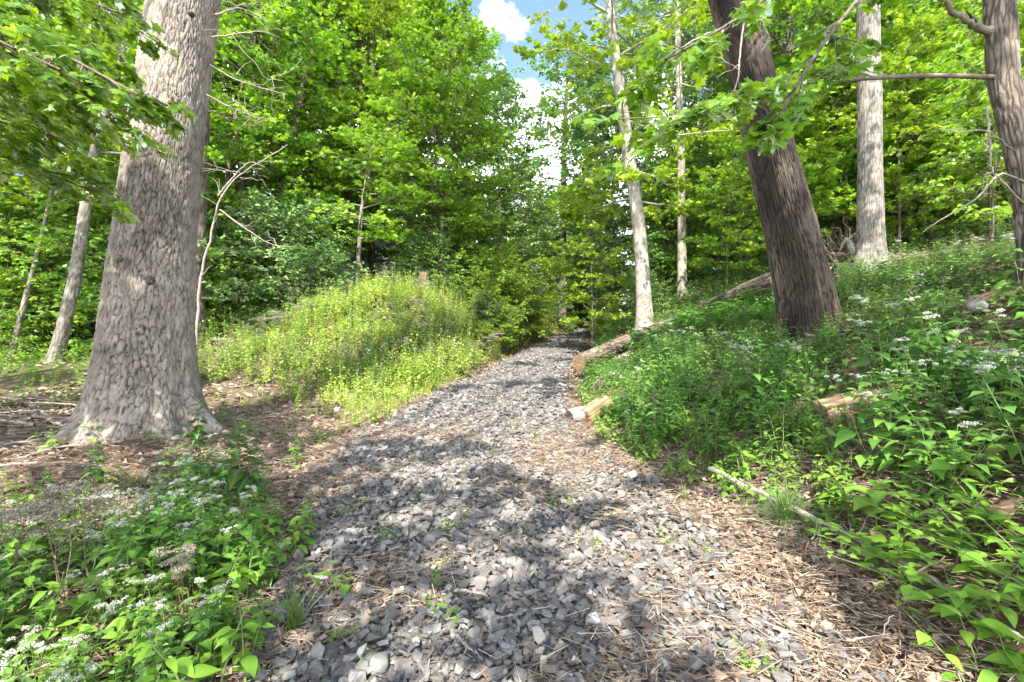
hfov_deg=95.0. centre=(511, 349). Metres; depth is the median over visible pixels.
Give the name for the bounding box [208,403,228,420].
seedling
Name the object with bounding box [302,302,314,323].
dried weed
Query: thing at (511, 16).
sky
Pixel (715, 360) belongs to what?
leafy herb
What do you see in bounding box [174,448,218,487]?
snakeroot
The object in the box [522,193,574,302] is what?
maple tree
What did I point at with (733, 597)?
stick
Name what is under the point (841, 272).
tall herb
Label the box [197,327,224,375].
bushy weed
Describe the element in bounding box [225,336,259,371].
bushy weed
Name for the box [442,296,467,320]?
bushy weed
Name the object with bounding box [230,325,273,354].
bushy weed
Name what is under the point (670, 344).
tall herb
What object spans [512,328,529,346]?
bushy weed
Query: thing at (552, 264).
sapling
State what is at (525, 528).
weed
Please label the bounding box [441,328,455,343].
bushy weed
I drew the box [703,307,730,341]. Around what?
tall herb
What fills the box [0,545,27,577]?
snakeroot
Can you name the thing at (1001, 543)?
trailing vine
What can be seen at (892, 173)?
sapling
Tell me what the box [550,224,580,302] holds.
maple tree
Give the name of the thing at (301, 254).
shrub
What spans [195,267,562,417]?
undergrowth
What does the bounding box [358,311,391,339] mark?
bushy weed
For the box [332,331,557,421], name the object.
grass
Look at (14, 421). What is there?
stick
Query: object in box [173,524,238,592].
snakeroot
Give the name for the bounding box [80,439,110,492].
leafy weed
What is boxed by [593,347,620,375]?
tall herb
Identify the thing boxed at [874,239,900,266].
snakeroot
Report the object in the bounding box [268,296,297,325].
bushy weed
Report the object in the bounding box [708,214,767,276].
shrub
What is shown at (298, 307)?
dried weed
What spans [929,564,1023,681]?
trailing vine
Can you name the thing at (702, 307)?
fern
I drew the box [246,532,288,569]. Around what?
leafy herb
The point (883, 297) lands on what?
tall herb
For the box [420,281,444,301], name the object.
bushy weed
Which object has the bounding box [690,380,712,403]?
snakeroot
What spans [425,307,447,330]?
bushy weed
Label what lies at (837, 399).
split log
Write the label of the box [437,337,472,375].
bushy weed
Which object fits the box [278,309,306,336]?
bushy weed
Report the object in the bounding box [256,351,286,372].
bushy weed
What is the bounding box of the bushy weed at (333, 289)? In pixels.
[322,279,347,302]
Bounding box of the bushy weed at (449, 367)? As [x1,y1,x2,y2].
[436,356,459,375]
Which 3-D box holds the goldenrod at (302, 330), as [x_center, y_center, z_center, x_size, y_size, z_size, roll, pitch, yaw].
[-4.026,-0.392,8.961,0.226,0.672,0.329,0,0,-36]
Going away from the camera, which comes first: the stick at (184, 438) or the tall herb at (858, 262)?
the stick at (184, 438)
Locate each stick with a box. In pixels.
[0,393,48,408]
[0,395,68,400]
[0,395,79,400]
[0,400,60,409]
[0,409,42,413]
[0,415,58,421]
[0,419,35,425]
[0,420,22,425]
[0,426,59,442]
[0,435,43,437]
[0,438,50,444]
[0,442,34,446]
[0,461,102,466]
[3,406,58,413]
[6,435,48,440]
[7,401,58,426]
[8,426,61,431]
[14,396,78,405]
[15,443,125,459]
[26,395,78,406]
[28,402,76,405]
[33,415,68,418]
[40,410,72,426]
[40,415,69,417]
[43,419,68,421]
[131,422,237,447]
[212,370,275,387]
[349,534,375,544]
[372,559,399,599]
[450,633,472,654]
[454,588,487,604]
[558,379,575,388]
[612,531,635,535]
[697,488,749,496]
[708,466,1023,639]
[718,580,748,615]
[739,478,833,535]
[820,524,978,619]
[829,510,875,561]
[843,615,916,642]
[897,242,1014,260]
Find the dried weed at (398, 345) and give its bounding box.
[389,340,408,362]
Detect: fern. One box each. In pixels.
[598,398,639,411]
[606,404,656,423]
[617,341,650,349]
[624,421,703,449]
[627,342,645,350]
[631,326,658,338]
[641,333,667,343]
[645,336,686,345]
[650,319,682,329]
[662,314,688,324]
[677,312,719,327]
[684,305,729,318]
[696,313,751,329]
[710,302,759,315]
[719,290,763,308]
[726,301,774,323]
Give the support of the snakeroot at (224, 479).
on the ground at (10, 382)
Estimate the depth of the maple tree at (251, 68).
14.89 m
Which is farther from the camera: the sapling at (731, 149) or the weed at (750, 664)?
the sapling at (731, 149)
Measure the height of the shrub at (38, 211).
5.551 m
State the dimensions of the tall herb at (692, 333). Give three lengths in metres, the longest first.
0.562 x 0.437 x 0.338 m
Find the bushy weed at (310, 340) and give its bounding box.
[304,330,330,355]
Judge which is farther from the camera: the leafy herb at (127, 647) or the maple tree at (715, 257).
the maple tree at (715, 257)
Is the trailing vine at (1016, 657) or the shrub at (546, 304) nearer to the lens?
the trailing vine at (1016, 657)
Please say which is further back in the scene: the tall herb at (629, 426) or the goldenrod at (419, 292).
the goldenrod at (419, 292)
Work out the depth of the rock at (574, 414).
5.84 m
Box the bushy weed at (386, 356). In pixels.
[372,339,395,360]
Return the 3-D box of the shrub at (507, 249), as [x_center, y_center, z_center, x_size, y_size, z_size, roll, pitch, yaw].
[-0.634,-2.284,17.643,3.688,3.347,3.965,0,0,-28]
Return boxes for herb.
[0,504,89,586]
[0,569,80,678]
[5,513,66,567]
[5,535,143,635]
[18,604,103,667]
[59,597,162,681]
[105,523,213,604]
[126,585,265,681]
[140,496,177,541]
[142,469,211,526]
[189,599,274,681]
[204,525,281,608]
[239,488,274,536]
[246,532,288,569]
[252,506,317,554]
[264,490,319,535]
[574,379,592,397]
[578,385,595,403]
[579,357,595,386]
[581,353,596,380]
[582,376,596,393]
[585,392,597,404]
[586,356,609,386]
[591,373,613,396]
[591,411,607,427]
[592,359,611,384]
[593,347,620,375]
[593,415,619,443]
[594,378,610,395]
[596,393,614,415]
[598,354,615,376]
[598,362,616,387]
[601,389,618,404]
[601,404,622,426]
[601,407,627,430]
[605,401,621,417]
[606,426,631,445]
[610,364,634,383]
[615,369,635,387]
[617,438,641,456]
[618,369,644,411]
[620,399,647,451]
[625,348,643,373]
[629,434,659,459]
[630,382,643,397]
[635,345,652,374]
[636,338,666,374]
[636,395,660,420]
[638,439,663,465]
[641,328,657,347]
[642,334,670,377]
[642,374,686,432]
[644,354,664,381]
[646,391,691,451]
[651,376,670,399]
[657,329,694,367]
[658,376,670,390]
[659,335,680,354]
[659,448,689,478]
[660,332,695,380]
[662,330,685,349]
[664,390,692,417]
[674,403,710,449]
[675,449,709,483]
[681,402,706,430]
[684,323,703,345]
[687,392,731,468]
[688,306,705,330]
[690,341,714,379]
[693,360,714,385]
[700,300,722,334]
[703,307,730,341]
[707,322,734,355]
[708,345,735,371]
[710,414,731,438]
[710,452,733,483]
[710,463,743,499]
[712,372,750,423]
[715,427,735,448]
[718,431,749,461]
[720,374,745,397]
[721,293,742,321]
[721,303,756,343]
[721,466,746,488]
[724,304,746,331]
[725,433,779,481]
[727,304,752,335]
[731,320,765,365]
[734,320,759,352]
[736,471,779,507]
[738,390,799,460]
[740,440,769,461]
[742,306,755,329]
[742,319,765,353]
[745,293,761,307]
[753,316,774,335]
[754,319,790,366]
[757,287,772,300]
[757,474,803,517]
[770,324,791,358]
[773,441,805,473]
[777,458,809,491]
[787,416,822,448]
[791,315,831,364]
[791,429,825,459]
[799,508,838,549]
[800,453,849,500]
[801,483,852,522]
[805,412,860,461]
[812,325,848,367]
[815,311,850,344]
[819,461,866,513]
[820,311,851,356]
[825,417,862,443]
[826,449,857,476]
[831,265,850,298]
[834,260,852,283]
[840,266,858,286]
[840,299,854,319]
[841,277,868,311]
[845,285,881,339]
[847,308,876,345]
[850,270,874,289]
[851,254,865,271]
[861,287,887,311]
[864,264,889,282]
[872,285,893,316]
[878,280,901,296]
[878,310,919,341]
[880,253,909,288]
[894,244,921,271]
[895,287,910,304]
[898,269,932,293]
[902,256,917,274]
[913,249,940,272]
[914,278,959,327]
[922,238,943,263]
[925,244,956,276]
[927,246,950,268]
[947,238,967,262]
[955,270,973,294]
[960,261,980,281]
[978,217,1013,258]
[986,242,1009,264]
[990,240,1014,264]
[994,239,1015,269]
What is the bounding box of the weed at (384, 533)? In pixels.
[379,521,413,536]
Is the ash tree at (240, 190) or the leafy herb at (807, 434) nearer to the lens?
the leafy herb at (807, 434)
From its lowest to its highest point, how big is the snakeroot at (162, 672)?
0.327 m
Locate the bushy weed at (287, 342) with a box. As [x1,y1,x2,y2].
[274,325,294,351]
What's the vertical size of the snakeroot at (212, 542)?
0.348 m
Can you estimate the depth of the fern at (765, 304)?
7.61 m
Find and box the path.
[260,333,878,681]
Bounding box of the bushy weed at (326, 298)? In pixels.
[304,285,349,316]
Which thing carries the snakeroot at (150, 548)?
on the ground at (10, 382)
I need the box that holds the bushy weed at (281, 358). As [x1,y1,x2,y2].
[253,333,301,370]
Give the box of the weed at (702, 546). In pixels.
[683,538,714,551]
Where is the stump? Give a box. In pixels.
[419,272,427,289]
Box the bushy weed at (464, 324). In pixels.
[448,304,474,335]
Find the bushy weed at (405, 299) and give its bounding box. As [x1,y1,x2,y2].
[391,287,417,308]
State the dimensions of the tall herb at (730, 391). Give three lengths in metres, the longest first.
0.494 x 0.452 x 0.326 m
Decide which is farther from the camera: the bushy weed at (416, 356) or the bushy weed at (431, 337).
the bushy weed at (431, 337)
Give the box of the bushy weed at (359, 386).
[335,363,373,398]
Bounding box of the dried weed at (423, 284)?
[421,282,433,299]
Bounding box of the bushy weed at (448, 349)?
[438,328,458,353]
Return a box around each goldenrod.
[287,337,308,382]
[295,311,306,346]
[312,295,326,323]
[314,298,329,330]
[344,320,354,343]
[359,294,367,314]
[360,319,374,350]
[367,357,381,388]
[370,267,384,294]
[381,346,392,373]
[385,276,400,306]
[390,287,401,322]
[401,296,421,334]
[412,273,424,302]
[426,289,438,315]
[442,331,454,359]
[462,334,470,354]
[470,339,478,370]
[494,333,501,357]
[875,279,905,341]
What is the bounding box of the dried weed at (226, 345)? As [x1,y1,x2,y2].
[216,338,235,363]
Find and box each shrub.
[0,159,113,360]
[0,172,104,349]
[0,200,112,361]
[0,217,46,345]
[0,221,101,352]
[0,264,93,362]
[1,155,287,355]
[20,251,105,358]
[195,184,368,336]
[205,202,356,321]
[205,222,293,336]
[206,251,243,331]
[234,232,359,335]
[384,204,485,292]
[386,227,473,301]
[439,207,531,301]
[440,194,555,289]
[448,245,531,339]
[451,263,509,317]
[452,289,506,339]
[455,260,534,337]
[457,243,549,323]
[467,284,528,346]
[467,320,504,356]
[477,297,523,347]
[482,269,546,330]
[497,292,529,338]
[510,263,550,330]
[512,255,559,323]
[521,254,563,319]
[521,285,543,326]
[524,298,545,330]
[525,284,554,332]
[526,247,582,309]
[532,269,573,317]
[542,249,601,314]
[547,256,602,315]
[583,291,621,332]
[590,271,631,312]
[591,281,634,320]
[592,175,742,296]
[612,267,671,315]
[615,269,679,320]
[619,181,757,284]
[623,193,735,285]
[624,245,689,308]
[630,237,695,288]
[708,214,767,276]
[755,181,851,265]
[810,37,1011,252]
[817,157,941,246]
[824,86,1012,238]
[885,201,1009,232]
[906,115,1011,233]
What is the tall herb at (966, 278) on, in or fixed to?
on the ground at (10, 382)
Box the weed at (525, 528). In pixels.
[514,521,541,533]
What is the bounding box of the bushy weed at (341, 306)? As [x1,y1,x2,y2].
[327,294,350,318]
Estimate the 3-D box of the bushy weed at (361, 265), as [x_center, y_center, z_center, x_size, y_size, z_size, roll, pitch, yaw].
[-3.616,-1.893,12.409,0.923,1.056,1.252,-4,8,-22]
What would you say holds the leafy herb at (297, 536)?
on the ground at (10, 382)
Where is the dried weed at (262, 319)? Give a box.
[251,317,276,339]
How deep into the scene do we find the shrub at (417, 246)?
15.51 m
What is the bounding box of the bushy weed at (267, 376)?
[251,361,282,383]
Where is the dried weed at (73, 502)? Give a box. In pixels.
[7,480,126,605]
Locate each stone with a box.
[334,534,346,540]
[369,652,388,675]
[505,557,516,563]
[964,299,990,313]
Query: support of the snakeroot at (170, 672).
on the ground at (10, 382)
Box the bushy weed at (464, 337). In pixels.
[458,329,476,348]
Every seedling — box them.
[24,424,75,449]
[77,419,111,442]
[137,425,174,446]
[146,446,182,463]
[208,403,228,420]
[214,442,243,468]
[222,404,235,416]
[238,418,265,439]
[275,424,302,441]
[280,438,306,468]
[296,559,358,605]
[301,428,335,448]
[328,623,359,642]
[421,593,460,624]
[429,564,443,593]
[453,577,466,597]
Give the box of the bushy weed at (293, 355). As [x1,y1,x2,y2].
[276,335,307,371]
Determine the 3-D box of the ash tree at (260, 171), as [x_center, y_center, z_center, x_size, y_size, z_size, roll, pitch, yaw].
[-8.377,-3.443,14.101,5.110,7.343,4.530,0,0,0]
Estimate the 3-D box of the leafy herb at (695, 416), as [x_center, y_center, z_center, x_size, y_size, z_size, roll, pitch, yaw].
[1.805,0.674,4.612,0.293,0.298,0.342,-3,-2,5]
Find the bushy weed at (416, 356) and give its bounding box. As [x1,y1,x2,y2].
[400,344,427,367]
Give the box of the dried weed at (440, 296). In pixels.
[434,294,445,309]
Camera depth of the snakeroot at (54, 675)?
1.46 m
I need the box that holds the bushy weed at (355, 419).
[336,400,364,428]
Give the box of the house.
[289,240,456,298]
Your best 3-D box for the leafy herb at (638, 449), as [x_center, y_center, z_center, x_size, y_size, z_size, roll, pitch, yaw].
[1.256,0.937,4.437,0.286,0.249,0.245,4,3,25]
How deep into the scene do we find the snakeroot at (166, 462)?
3.44 m
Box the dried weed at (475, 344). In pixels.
[470,343,484,356]
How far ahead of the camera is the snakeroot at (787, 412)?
3.82 m
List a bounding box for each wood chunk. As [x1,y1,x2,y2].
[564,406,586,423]
[580,395,614,423]
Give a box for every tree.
[0,0,143,298]
[0,0,198,223]
[0,0,230,363]
[0,4,138,364]
[0,172,27,239]
[10,0,120,350]
[52,0,301,446]
[64,0,361,309]
[103,0,310,236]
[107,67,327,321]
[135,0,325,339]
[207,112,331,320]
[209,63,273,305]
[211,0,383,312]
[213,6,336,299]
[224,0,434,277]
[235,0,500,285]
[271,0,480,287]
[284,93,383,298]
[284,98,433,288]
[328,61,489,288]
[330,0,520,291]
[336,28,455,241]
[363,56,522,294]
[404,12,533,251]
[429,67,570,277]
[489,154,560,281]
[508,32,622,327]
[512,0,738,330]
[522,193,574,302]
[528,184,570,241]
[541,47,646,330]
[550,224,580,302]
[557,78,675,324]
[569,0,1023,286]
[572,212,634,311]
[581,0,745,297]
[589,0,730,298]
[607,163,690,291]
[636,2,758,280]
[657,0,847,351]
[660,13,823,274]
[670,0,920,201]
[672,121,753,272]
[774,6,944,189]
[792,0,1023,233]
[852,0,891,272]
[909,0,1008,227]
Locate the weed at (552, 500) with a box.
[547,491,578,506]
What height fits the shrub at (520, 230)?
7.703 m
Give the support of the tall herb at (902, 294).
on the ground at (10, 382)
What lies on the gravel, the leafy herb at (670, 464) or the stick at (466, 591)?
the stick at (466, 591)
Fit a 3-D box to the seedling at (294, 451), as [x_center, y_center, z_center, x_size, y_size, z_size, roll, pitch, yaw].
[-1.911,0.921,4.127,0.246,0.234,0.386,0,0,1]
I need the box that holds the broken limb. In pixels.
[843,237,854,255]
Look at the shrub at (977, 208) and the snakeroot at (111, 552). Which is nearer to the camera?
the snakeroot at (111, 552)
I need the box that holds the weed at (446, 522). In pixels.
[438,508,469,531]
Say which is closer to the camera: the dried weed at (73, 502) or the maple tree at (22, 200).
the dried weed at (73, 502)
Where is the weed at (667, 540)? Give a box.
[647,527,680,548]
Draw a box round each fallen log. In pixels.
[572,314,680,370]
[696,272,772,311]
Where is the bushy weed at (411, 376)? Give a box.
[381,337,447,389]
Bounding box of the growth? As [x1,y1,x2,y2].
[0,290,359,681]
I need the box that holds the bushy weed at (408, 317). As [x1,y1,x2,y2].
[399,308,416,322]
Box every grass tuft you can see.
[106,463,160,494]
[273,576,330,632]
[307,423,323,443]
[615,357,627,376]
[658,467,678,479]
[677,484,695,498]
[729,473,830,538]
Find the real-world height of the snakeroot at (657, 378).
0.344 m
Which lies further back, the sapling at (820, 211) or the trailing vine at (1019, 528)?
the sapling at (820, 211)
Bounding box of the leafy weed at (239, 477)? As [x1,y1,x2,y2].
[214,414,275,507]
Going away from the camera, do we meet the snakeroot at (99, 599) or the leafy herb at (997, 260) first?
the snakeroot at (99, 599)
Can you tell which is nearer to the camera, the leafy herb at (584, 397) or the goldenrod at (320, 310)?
the leafy herb at (584, 397)
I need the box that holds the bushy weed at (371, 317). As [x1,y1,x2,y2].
[364,309,377,325]
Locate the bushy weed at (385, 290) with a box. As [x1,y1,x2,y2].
[375,275,408,300]
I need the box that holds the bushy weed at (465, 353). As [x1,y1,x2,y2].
[454,343,475,360]
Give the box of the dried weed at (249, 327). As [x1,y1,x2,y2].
[242,326,265,346]
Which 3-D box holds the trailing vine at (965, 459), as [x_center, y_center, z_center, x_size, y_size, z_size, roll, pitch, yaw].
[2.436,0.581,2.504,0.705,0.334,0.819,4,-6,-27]
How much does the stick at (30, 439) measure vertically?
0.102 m
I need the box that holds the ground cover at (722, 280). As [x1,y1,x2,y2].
[551,213,1023,564]
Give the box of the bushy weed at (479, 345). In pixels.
[464,333,494,355]
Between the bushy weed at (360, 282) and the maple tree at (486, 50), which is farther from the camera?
the maple tree at (486, 50)
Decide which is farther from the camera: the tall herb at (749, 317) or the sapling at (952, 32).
the sapling at (952, 32)
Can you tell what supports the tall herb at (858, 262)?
on the ground at (10, 382)
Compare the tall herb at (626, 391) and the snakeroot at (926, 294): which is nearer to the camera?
the snakeroot at (926, 294)
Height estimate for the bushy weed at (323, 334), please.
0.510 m
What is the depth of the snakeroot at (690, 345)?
7.23 m
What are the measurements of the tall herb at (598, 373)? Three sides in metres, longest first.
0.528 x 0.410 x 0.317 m
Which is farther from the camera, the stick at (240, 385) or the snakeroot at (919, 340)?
the stick at (240, 385)
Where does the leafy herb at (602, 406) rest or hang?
on the ground at (10, 382)
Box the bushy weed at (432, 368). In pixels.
[405,342,446,381]
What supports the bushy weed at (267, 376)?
on the ground at (10, 382)
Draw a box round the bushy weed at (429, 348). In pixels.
[418,335,440,359]
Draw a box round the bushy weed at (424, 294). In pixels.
[416,286,432,303]
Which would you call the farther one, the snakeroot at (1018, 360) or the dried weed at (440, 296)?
the dried weed at (440, 296)
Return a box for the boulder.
[955,348,1023,374]
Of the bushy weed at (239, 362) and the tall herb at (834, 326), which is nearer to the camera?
the tall herb at (834, 326)
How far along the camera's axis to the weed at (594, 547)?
2.73 m
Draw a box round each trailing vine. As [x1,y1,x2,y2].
[784,507,1023,588]
[807,500,946,567]
[827,549,1023,642]
[835,519,937,599]
[836,491,1023,575]
[863,429,1022,484]
[867,479,1023,570]
[873,467,1023,555]
[874,582,1023,681]
[899,471,1023,542]
[899,527,1023,633]
[913,500,1023,615]
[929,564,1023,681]
[935,522,1023,611]
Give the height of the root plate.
1.568 m
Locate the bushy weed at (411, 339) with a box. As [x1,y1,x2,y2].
[390,315,425,356]
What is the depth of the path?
2.24 m
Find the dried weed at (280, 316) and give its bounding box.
[268,310,293,342]
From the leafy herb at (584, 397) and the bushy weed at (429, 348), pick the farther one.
the bushy weed at (429, 348)
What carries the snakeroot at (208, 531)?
on the ground at (10, 382)
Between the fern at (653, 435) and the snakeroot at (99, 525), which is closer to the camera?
the snakeroot at (99, 525)
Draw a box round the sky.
[5,0,993,290]
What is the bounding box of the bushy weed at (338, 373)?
[318,349,360,387]
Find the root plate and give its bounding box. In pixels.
[823,216,855,273]
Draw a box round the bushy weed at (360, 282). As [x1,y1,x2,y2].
[356,272,389,303]
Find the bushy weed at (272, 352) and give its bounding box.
[261,343,285,362]
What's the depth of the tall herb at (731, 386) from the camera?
4.80 m
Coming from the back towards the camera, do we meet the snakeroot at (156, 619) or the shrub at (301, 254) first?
the shrub at (301, 254)
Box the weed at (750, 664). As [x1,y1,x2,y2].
[718,634,782,677]
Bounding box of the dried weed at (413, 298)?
[405,297,424,317]
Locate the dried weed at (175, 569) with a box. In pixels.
[151,543,199,613]
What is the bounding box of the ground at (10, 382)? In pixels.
[0,230,1023,681]
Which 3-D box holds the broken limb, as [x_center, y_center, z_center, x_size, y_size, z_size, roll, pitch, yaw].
[7.860,-2.406,10.897,0.173,0.462,0.149,0,-30,-29]
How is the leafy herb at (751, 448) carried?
on the ground at (10, 382)
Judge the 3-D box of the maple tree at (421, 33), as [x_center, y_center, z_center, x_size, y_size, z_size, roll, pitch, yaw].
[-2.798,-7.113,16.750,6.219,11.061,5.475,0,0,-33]
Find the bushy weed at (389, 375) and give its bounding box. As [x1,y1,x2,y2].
[377,358,401,385]
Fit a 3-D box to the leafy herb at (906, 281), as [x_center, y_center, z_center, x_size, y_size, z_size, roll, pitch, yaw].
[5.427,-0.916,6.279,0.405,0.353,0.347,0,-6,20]
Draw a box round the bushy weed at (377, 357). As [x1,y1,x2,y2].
[364,346,382,363]
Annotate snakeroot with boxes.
[0,500,25,554]
[0,525,20,546]
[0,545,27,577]
[0,552,23,604]
[0,580,24,637]
[0,580,45,628]
[0,599,120,681]
[0,625,41,680]
[0,666,26,681]
[4,634,91,681]
[19,537,67,590]
[29,659,70,681]
[50,523,105,568]
[59,625,163,681]
[64,562,136,630]
[82,517,143,570]
[83,490,122,544]
[84,517,154,588]
[85,505,117,546]
[87,491,153,558]
[97,493,153,537]
[97,567,154,641]
[104,496,183,564]
[107,635,163,681]
[108,487,145,525]
[113,500,146,530]
[121,507,186,573]
[125,492,162,550]
[125,577,209,664]
[128,462,165,523]
[140,479,202,545]
[141,573,215,678]
[146,579,233,680]
[147,669,168,681]
[152,445,200,494]
[156,599,225,652]
[158,479,225,563]
[162,462,189,505]
[167,433,217,480]
[172,480,219,527]
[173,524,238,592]
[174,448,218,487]
[174,507,242,571]
[177,457,213,497]
[181,495,236,534]
[184,463,228,516]
[190,490,264,554]
[192,485,257,551]
[193,446,239,495]
[199,599,287,658]
[208,464,232,508]
[213,443,256,487]
[218,536,257,577]
[220,465,271,490]
[236,478,271,502]
[236,502,286,544]
[242,536,290,589]
[345,348,369,377]
[608,367,641,403]
[610,352,632,376]
[621,395,644,432]
[622,353,650,388]
[635,366,665,392]
[656,315,677,340]
[659,365,708,400]
[666,350,695,377]
[668,322,692,351]
[675,329,705,358]
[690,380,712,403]
[697,380,725,413]
[716,341,742,380]
[719,332,754,368]
[720,319,740,339]
[729,384,780,432]
[733,343,803,411]
[737,356,768,383]
[740,343,784,386]
[752,296,769,311]
[761,311,775,328]
[766,389,821,441]
[781,375,801,403]
[782,333,814,376]
[824,374,932,476]
[838,258,869,275]
[845,311,943,391]
[846,263,878,292]
[846,294,916,367]
[849,369,913,431]
[855,343,922,384]
[857,392,891,437]
[859,296,928,351]
[865,252,886,273]
[871,261,896,280]
[871,300,910,324]
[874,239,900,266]
[881,347,938,425]
[882,272,921,313]
[886,251,918,282]
[892,336,971,417]
[893,398,950,439]
[894,403,1023,475]
[901,284,962,334]
[901,316,973,366]
[902,302,983,345]
[903,327,958,378]
[903,407,1019,507]
[906,327,991,396]
[912,277,950,314]
[915,296,963,320]
[915,374,1001,438]
[931,260,965,291]
[934,344,1011,406]
[943,237,984,277]
[958,368,1023,452]
[968,361,1023,475]
[976,308,1023,415]
[990,233,1023,309]
[995,368,1023,460]
[1000,244,1016,273]
[1009,296,1023,333]
[1010,286,1023,347]
[1010,332,1023,366]
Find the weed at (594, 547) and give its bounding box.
[574,531,603,549]
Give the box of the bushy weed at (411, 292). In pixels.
[405,284,420,299]
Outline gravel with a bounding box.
[235,328,890,681]
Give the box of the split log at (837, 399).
[812,374,940,429]
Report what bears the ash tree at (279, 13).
on the ground at (10, 382)
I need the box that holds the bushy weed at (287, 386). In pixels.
[266,348,315,399]
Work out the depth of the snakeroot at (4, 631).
1.98 m
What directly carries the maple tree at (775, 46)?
on the ground at (10, 382)
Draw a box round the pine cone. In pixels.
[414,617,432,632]
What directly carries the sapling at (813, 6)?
on the ground at (10, 382)
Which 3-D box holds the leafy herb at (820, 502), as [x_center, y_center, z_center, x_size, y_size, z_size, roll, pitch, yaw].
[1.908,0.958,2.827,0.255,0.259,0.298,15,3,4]
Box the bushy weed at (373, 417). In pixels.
[352,393,396,425]
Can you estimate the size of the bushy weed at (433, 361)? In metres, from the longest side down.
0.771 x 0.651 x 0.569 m
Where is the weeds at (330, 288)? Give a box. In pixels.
[211,264,525,387]
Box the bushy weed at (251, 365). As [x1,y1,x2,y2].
[240,354,274,379]
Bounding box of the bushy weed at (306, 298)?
[290,283,323,318]
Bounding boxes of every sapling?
[195,145,290,344]
[527,251,588,347]
[546,174,655,347]
[676,137,766,288]
[693,123,766,276]
[717,69,849,252]
[737,45,844,219]
[740,0,945,255]
[749,0,945,257]
[761,38,904,238]
[801,8,944,245]
[819,0,987,243]
[825,8,1002,252]
[883,0,1023,238]
[885,3,1005,242]
[895,0,1023,232]
[911,0,1023,226]
[913,39,1023,240]
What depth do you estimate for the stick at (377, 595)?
2.27 m
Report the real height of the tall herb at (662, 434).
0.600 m
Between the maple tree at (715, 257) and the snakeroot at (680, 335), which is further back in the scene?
the maple tree at (715, 257)
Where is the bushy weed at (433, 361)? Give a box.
[412,342,444,370]
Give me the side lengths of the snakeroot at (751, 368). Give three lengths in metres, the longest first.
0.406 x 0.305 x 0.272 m
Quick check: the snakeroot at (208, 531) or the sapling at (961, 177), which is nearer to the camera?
the snakeroot at (208, 531)
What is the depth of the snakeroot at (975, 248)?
6.33 m
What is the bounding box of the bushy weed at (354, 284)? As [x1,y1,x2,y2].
[345,275,368,296]
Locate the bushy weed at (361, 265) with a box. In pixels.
[358,258,394,294]
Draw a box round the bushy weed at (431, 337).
[414,324,446,348]
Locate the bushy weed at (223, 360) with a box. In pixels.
[214,353,235,368]
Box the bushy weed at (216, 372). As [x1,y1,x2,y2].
[207,348,242,382]
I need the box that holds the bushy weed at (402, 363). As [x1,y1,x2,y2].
[382,337,414,371]
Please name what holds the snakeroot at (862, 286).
on the ground at (10, 382)
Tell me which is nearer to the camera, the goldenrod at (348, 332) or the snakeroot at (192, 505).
the snakeroot at (192, 505)
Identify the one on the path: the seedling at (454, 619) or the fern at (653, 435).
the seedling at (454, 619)
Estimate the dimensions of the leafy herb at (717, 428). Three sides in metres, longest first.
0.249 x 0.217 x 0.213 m
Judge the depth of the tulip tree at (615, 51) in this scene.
13.86 m
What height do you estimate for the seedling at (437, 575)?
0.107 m
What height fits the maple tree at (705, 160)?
13.826 m
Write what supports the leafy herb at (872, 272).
on the ground at (10, 382)
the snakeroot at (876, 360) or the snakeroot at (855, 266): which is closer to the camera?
the snakeroot at (876, 360)
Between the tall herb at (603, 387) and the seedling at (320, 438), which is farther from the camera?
the tall herb at (603, 387)
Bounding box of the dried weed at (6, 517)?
[0,503,53,595]
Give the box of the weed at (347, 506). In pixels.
[327,496,369,516]
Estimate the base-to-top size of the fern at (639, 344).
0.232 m
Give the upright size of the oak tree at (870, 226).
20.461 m
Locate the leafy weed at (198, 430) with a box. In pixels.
[175,398,209,452]
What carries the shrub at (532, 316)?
on the ground at (10, 382)
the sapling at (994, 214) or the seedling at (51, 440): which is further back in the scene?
the sapling at (994, 214)
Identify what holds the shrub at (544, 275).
on the ground at (10, 382)
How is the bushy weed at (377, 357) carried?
on the ground at (10, 382)
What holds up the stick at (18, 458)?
on the ground at (10, 382)
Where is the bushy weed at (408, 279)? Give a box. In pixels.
[394,266,420,292]
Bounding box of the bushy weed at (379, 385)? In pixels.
[361,368,398,399]
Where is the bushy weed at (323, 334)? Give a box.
[308,319,330,344]
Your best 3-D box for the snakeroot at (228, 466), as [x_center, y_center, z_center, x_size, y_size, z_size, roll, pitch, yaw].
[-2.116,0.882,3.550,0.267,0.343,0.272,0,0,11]
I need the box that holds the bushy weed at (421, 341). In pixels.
[410,331,432,349]
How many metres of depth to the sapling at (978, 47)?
12.23 m
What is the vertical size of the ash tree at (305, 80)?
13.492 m
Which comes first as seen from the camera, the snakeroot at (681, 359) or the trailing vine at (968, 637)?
the trailing vine at (968, 637)
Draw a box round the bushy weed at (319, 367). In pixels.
[295,335,339,379]
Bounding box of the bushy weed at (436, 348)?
[419,337,446,357]
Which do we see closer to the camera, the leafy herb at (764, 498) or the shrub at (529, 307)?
the leafy herb at (764, 498)
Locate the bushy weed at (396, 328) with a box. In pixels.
[387,316,404,336]
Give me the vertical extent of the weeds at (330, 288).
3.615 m
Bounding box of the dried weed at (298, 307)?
[286,303,302,316]
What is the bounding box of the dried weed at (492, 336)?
[484,333,505,360]
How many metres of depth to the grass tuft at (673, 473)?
3.95 m
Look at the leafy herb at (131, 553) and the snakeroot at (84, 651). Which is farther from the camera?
the leafy herb at (131, 553)

